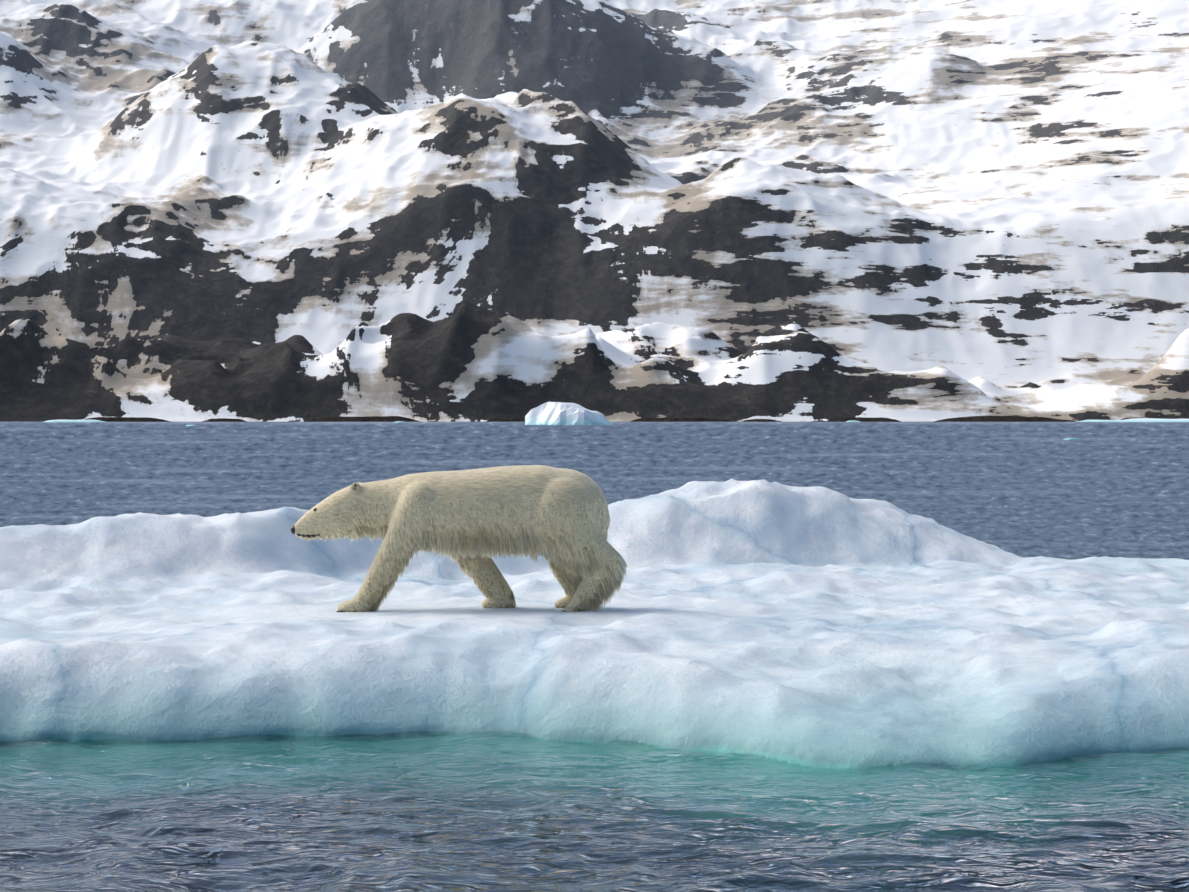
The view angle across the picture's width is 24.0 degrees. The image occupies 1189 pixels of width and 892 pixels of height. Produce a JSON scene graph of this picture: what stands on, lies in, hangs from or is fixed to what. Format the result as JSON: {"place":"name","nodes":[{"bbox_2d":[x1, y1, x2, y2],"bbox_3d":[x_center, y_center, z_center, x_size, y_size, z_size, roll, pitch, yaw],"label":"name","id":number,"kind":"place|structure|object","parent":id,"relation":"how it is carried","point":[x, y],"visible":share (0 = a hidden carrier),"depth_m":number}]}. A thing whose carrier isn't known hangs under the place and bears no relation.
{"place":"outdoors","nodes":[
{"label":"outdoors","id":0,"kind":"place"},
{"bbox_2d":[84,417,170,421],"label":"shore rock","id":1,"kind":"object","parent":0,"point":[126,419],"visible":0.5,"depth_m":1435.87},
{"bbox_2d":[201,418,246,421],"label":"shore rock","id":2,"kind":"object","parent":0,"point":[224,420],"visible":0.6,"depth_m":1469.23},
{"bbox_2d":[304,416,420,421],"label":"shore rock","id":3,"kind":"object","parent":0,"point":[367,419],"visible":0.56,"depth_m":1439.58},
{"bbox_2d":[486,418,524,421],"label":"shore rock","id":4,"kind":"object","parent":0,"point":[508,420],"visible":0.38,"depth_m":1469.11},
{"bbox_2d":[0,0,1188,421],"bbox_3d":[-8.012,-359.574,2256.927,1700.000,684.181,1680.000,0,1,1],"label":"mountain terrain","id":5,"kind":"structure","parent":0,"point":[610,210],"depth_m":1798.62},
{"bbox_2d":[0,422,1188,891],"bbox_3d":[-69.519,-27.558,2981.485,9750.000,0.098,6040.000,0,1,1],"label":"water","id":6,"kind":"structure","parent":0,"point":[442,812],"depth_m":12.46},
{"bbox_2d":[44,420,104,421],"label":"ice floe","id":7,"kind":"object","parent":6,"relation":"on","point":[74,421],"visible":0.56,"depth_m":1248.57},
{"bbox_2d":[525,402,613,424],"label":"iceberg","id":8,"kind":"object","parent":6,"relation":"in","point":[554,413],"visible":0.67,"depth_m":694.43},
{"bbox_2d":[0,479,1188,768],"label":"ice floe","id":9,"kind":"object","parent":6,"relation":"in","point":[818,627],"visible":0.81,"depth_m":15.33},
{"bbox_2d":[290,465,621,611],"bbox_3d":[-0.876,0.595,17.807,2.126,0.948,0.628,0,1,1],"label":"polar bear","id":10,"kind":"object","parent":9,"relation":"on","point":[542,483],"visible":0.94,"depth_m":17.59},
{"bbox_2d":[1077,420,1118,421],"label":"ice floe","id":11,"kind":"object","parent":6,"relation":"on","point":[1097,420],"visible":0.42,"depth_m":1347.59},
{"bbox_2d":[1110,418,1188,421],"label":"ice floe","id":12,"kind":"object","parent":6,"relation":"on","point":[1153,420],"visible":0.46,"depth_m":1314.02},
{"bbox_2d":[630,418,733,421],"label":"shore rock","id":13,"kind":"object","parent":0,"point":[676,420],"visible":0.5,"depth_m":1449.66},
{"bbox_2d":[742,419,781,421],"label":"shore rock","id":14,"kind":"object","parent":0,"point":[761,420],"visible":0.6,"depth_m":1473.86},
{"bbox_2d":[824,417,900,421],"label":"shore rock","id":15,"kind":"object","parent":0,"point":[860,419],"visible":0.77,"depth_m":1445.79},
{"bbox_2d":[934,416,1076,421],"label":"shore rock","id":16,"kind":"object","parent":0,"point":[1000,419],"visible":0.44,"depth_m":1455.51}
]}

